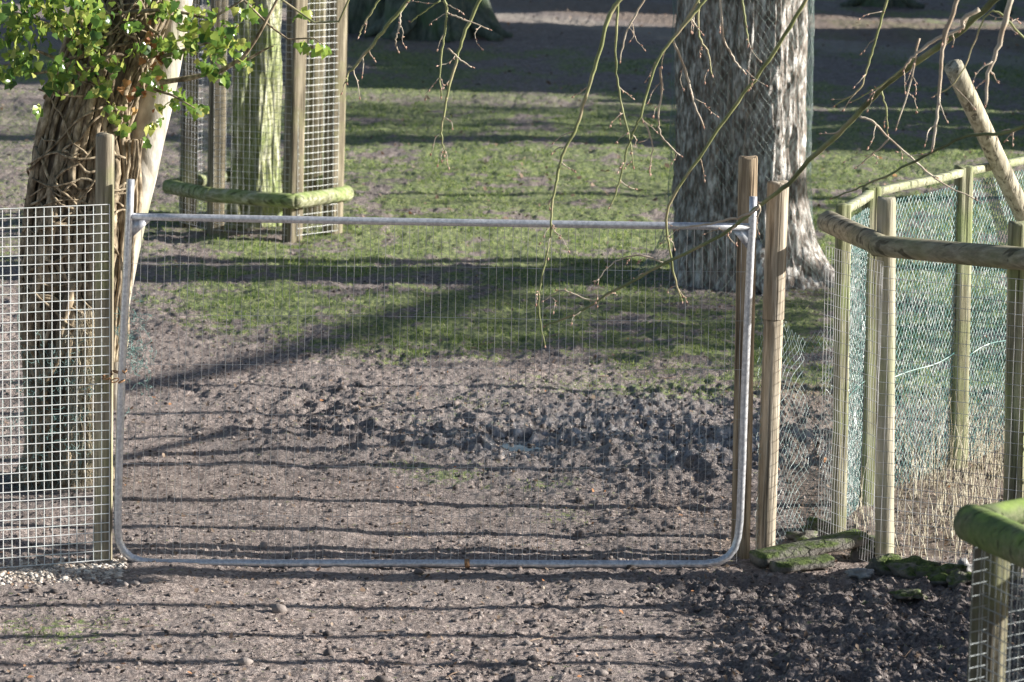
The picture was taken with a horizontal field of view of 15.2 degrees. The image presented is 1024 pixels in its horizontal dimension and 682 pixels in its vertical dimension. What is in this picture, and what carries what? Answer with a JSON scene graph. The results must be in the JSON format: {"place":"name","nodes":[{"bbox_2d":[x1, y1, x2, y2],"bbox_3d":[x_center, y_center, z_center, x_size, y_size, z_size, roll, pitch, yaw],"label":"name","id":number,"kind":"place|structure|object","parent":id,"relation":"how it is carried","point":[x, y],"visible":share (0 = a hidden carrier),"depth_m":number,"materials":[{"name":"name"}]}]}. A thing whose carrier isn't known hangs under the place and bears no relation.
{"place":"outdoors","nodes":[
{"label":"outdoors","id":0,"kind":"place"},
{"bbox_2d":[0,0,1023,681],"bbox_3d":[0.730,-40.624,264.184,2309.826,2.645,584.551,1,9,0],"label":"ground","id":1,"kind":"structure","parent":0,"point":[840,74],"depth_m":22.39,"materials":[{"name":"brown soil"}]},
{"bbox_2d":[0,204,109,567],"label":"wire fence","id":2,"kind":"object","parent":1,"relation":"on","point":[51,386],"visible":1,"depth_m":17.87,"materials":[{"name":"silver metal"}]},
{"bbox_2d":[0,555,127,587],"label":"gravel","id":3,"kind":"structure","parent":1,"relation":"on","point":[36,571],"depth_m":17.89,"materials":[{"name":"grey gravel"}]},
{"bbox_2d":[16,0,192,490],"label":"leaning tree","id":4,"kind":"object","parent":1,"relation":"on","point":[151,157],"visible":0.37,"depth_m":19.75,"materials":[{"name":"brown plant"}]},
{"bbox_2d":[0,291,155,493],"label":"torn netting","id":5,"kind":"object","parent":4,"relation":"attached to","point":[131,348],"visible":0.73,"depth_m":19.59,"materials":[{"name":"green metal"}]},
{"bbox_2d":[0,0,331,490],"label":"climbing ivy","id":6,"kind":"object","parent":4,"relation":"attached to","point":[78,124],"visible":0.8,"depth_m":19.51,"materials":[{"name":"green plant"}]},
{"bbox_2d":[94,132,114,560],"bbox_3d":[-1.911,0.110,17.992,0.096,2.178,0.088,1,9,0],"label":"gate post","id":7,"kind":"object","parent":1,"relation":"on","point":[104,168],"visible":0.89,"depth_m":17.94,"materials":[{"name":"brown wood"}]},
{"bbox_2d":[102,179,756,567],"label":"field gate","id":8,"kind":"structure","parent":7,"relation":"attached to","point":[744,233],"depth_m":18.03,"materials":[{"name":"metal"}]},
{"bbox_2d":[224,0,282,228],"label":"mossy tree","id":9,"kind":"object","parent":1,"relation":"on","point":[263,79],"visible":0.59,"depth_m":29.77,"materials":[{"name":"green plant"}]},
{"bbox_2d":[162,0,353,242],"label":"tree guard","id":10,"kind":"object","parent":1,"relation":"on","point":[326,104],"visible":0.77,"depth_m":29.38,"materials":[{"name":"wood"}]},
{"bbox_2d":[326,0,384,33],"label":"dark tree","id":11,"kind":"object","parent":1,"relation":"on","point":[359,11],"visible":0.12,"depth_m":47.80,"materials":[{"name":"green plant"}]},
{"bbox_2d":[363,0,512,42],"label":"dark tree","id":12,"kind":"object","parent":1,"relation":"on","point":[419,28],"visible":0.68,"depth_m":47.00,"materials":[{"name":"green plant"}]},
{"bbox_2d":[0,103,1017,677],"bbox_3d":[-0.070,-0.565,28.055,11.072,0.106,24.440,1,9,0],"label":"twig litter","id":13,"kind":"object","parent":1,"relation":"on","point":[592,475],"visible":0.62,"depth_m":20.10,"materials":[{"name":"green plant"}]},
{"bbox_2d":[0,158,1023,681],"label":"mud clods","id":14,"kind":"object","parent":1,"relation":"on","point":[280,608],"visible":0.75,"depth_m":18.02,"materials":[{"name":"brown soil"}]},
{"bbox_2d":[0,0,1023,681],"bbox_3d":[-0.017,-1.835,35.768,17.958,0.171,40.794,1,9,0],"label":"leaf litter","id":15,"kind":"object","parent":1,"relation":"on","point":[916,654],"visible":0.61,"depth_m":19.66,"materials":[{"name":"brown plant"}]},
{"bbox_2d":[496,437,540,457],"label":"puddle","id":16,"kind":"object","parent":1,"relation":"on","point":[512,446],"visible":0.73,"depth_m":21.32,"materials":[{"name":"grey liquid"}]},
{"bbox_2d":[281,0,1023,347],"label":"overhanging tree","id":17,"kind":"object","parent":1,"relation":"on","point":[967,22],"visible":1,"depth_m":15.97,"materials":[{"name":"brown plant"}]},
{"bbox_2d":[629,0,853,296],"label":"bare tree","id":18,"kind":"object","parent":1,"relation":"on","point":[767,77],"visible":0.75,"depth_m":26.99,"materials":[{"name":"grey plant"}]},
{"bbox_2d":[731,155,757,558],"bbox_3d":[1.109,0.151,18.351,0.108,2.086,0.094,1,9,0],"label":"gate post","id":19,"kind":"object","parent":1,"relation":"on","point":[747,175],"visible":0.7,"depth_m":18.31,"materials":[{"name":"brown wood"}]},
{"bbox_2d":[755,180,788,548],"bbox_3d":[1.250,0.198,18.491,0.112,1.954,0.108,1,9,0],"label":"gate post","id":20,"kind":"object","parent":1,"relation":"on","point":[775,262],"visible":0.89,"depth_m":18.44,"materials":[{"name":"beige wood"}]},
{"bbox_2d":[754,311,833,548],"bbox_3d":[1.376,0.400,18.777,0.076,1.188,0.764,8,12,36],"label":"diamond netting","id":21,"kind":"object","parent":20,"relation":"attached to","point":[798,429],"visible":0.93,"depth_m":18.87,"materials":[{"name":"silver metal"}]},
{"bbox_2d":[785,530,817,541],"bbox_3d":[1.425,0.965,18.878,0.162,0.076,0.121,1,9,0],"label":"mossy stone","id":22,"kind":"object","parent":1,"relation":"on","point":[794,536],"visible":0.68,"depth_m":18.86,"materials":[{"name":"grey stone"}]},
{"bbox_2d":[769,554,834,573],"bbox_3d":[1.375,1.058,18.225,0.298,0.066,0.106,-3,10,-23],"label":"mossy timber","id":23,"kind":"object","parent":1,"relation":"on","point":[794,564],"visible":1,"depth_m":18.19,"materials":[{"name":"wood"}]},
{"bbox_2d":[749,529,874,566],"bbox_3d":[1.483,1.019,18.455,0.736,0.189,0.244,-3,10,-21],"label":"log","id":24,"kind":"object","parent":1,"relation":"on","point":[831,543],"depth_m":18.38,"materials":[{"name":"green wood"}]},
{"bbox_2d":[799,516,846,533],"bbox_3d":[1.547,0.923,19.085,0.212,0.100,0.166,5,10,24],"label":"mossy stone","id":25,"kind":"object","parent":1,"relation":"on","point":[815,526],"visible":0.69,"depth_m":19.05,"materials":[{"name":"green stone"}]},
{"bbox_2d":[845,567,874,579],"bbox_3d":[1.639,1.095,18.094,0.143,0.065,0.113,1,9,0],"label":"grey stone","id":26,"kind":"object","parent":1,"relation":"on","point":[861,573],"visible":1,"depth_m":18.06,"materials":[{"name":"grey stone"}]},
{"bbox_2d":[840,0,924,8],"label":"dark tree","id":27,"kind":"object","parent":1,"relation":"on","point":[893,3],"visible":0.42,"depth_m":53.36,"materials":[{"name":"green plant"}]},
{"bbox_2d":[865,553,902,575],"bbox_3d":[1.785,1.070,18.216,0.239,0.123,0.179,1,9,0],"label":"mossy stone","id":28,"kind":"object","parent":1,"relation":"on","point":[877,565],"visible":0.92,"depth_m":18.17,"materials":[{"name":"green stone"}]},
{"bbox_2d":[888,588,924,601],"bbox_3d":[1.817,1.169,17.670,0.156,0.058,0.128,-3,10,-25],"label":"mossy stone","id":29,"kind":"object","parent":1,"relation":"on","point":[905,594],"visible":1,"depth_m":17.63,"materials":[{"name":"green stone"}]},
{"bbox_2d":[884,555,940,579],"bbox_3d":[1.909,1.087,18.137,0.264,0.149,0.210,-3,10,-25],"label":"mossy stone","id":30,"kind":"object","parent":1,"relation":"on","point":[905,568],"visible":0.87,"depth_m":18.09,"materials":[{"name":"green stone"}]},
{"bbox_2d":[817,196,1023,584],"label":"log rail guard","id":31,"kind":"object","parent":1,"relation":"on","point":[885,245],"visible":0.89,"depth_m":18.18,"materials":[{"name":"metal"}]},
{"bbox_2d":[831,156,1023,533],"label":"netted pen","id":32,"kind":"object","parent":1,"relation":"on","point":[962,208],"visible":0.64,"depth_m":20.15,"materials":[{"name":"wood"}]},
{"bbox_2d":[914,563,966,585],"bbox_3d":[2.006,1.104,18.056,0.282,0.123,0.196,1,9,0],"label":"mossy stone","id":33,"kind":"object","parent":1,"relation":"on","point":[936,576],"visible":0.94,"depth_m":18.02,"materials":[{"name":"green stone"}]},
{"bbox_2d":[946,568,971,589],"bbox_3d":[2.106,1.127,17.944,0.153,0.125,0.158,1,9,0],"label":"mossy stone","id":34,"kind":"object","parent":1,"relation":"on","point":[955,578],"visible":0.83,"depth_m":17.91,"materials":[{"name":"green stone"}]},
{"bbox_2d":[957,557,971,571],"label":"grey stone","id":35,"kind":"object","parent":1,"relation":"on","point":[962,561],"visible":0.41,"depth_m":18.21,"materials":[{"name":"grey stone"}]},
{"bbox_2d":[944,59,1023,220],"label":"leaning pole","id":36,"kind":"object","parent":1,"relation":"on","point":[1001,168],"visible":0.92,"depth_m":20.51,"materials":[{"name":"beige wood"}]},
{"bbox_2d":[953,498,1023,681],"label":"tree guard","id":37,"kind":"object","parent":1,"relation":"on","point":[992,534],"visible":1,"depth_m":12.10,"materials":[{"name":"wood"}]},
{"bbox_2d":[993,0,1012,14],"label":"dark tree","id":38,"kind":"object","parent":1,"relation":"on","point":[1000,5],"visible":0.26,"depth_m":53.09,"materials":[{"name":"green plant"}]},
{"bbox_2d":[0,38,1023,648],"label":"short grass","id":39,"kind":"structure","parent":0,"point":[362,254],"depth_m":28.95,"materials":[{"name":"green plant"}]},
{"bbox_2d":[847,365,1003,562],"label":"dry grass","id":40,"kind":"structure","parent":0,"point":[989,454],"depth_m":19.98,"materials":[{"name":"plant"}]}
]}

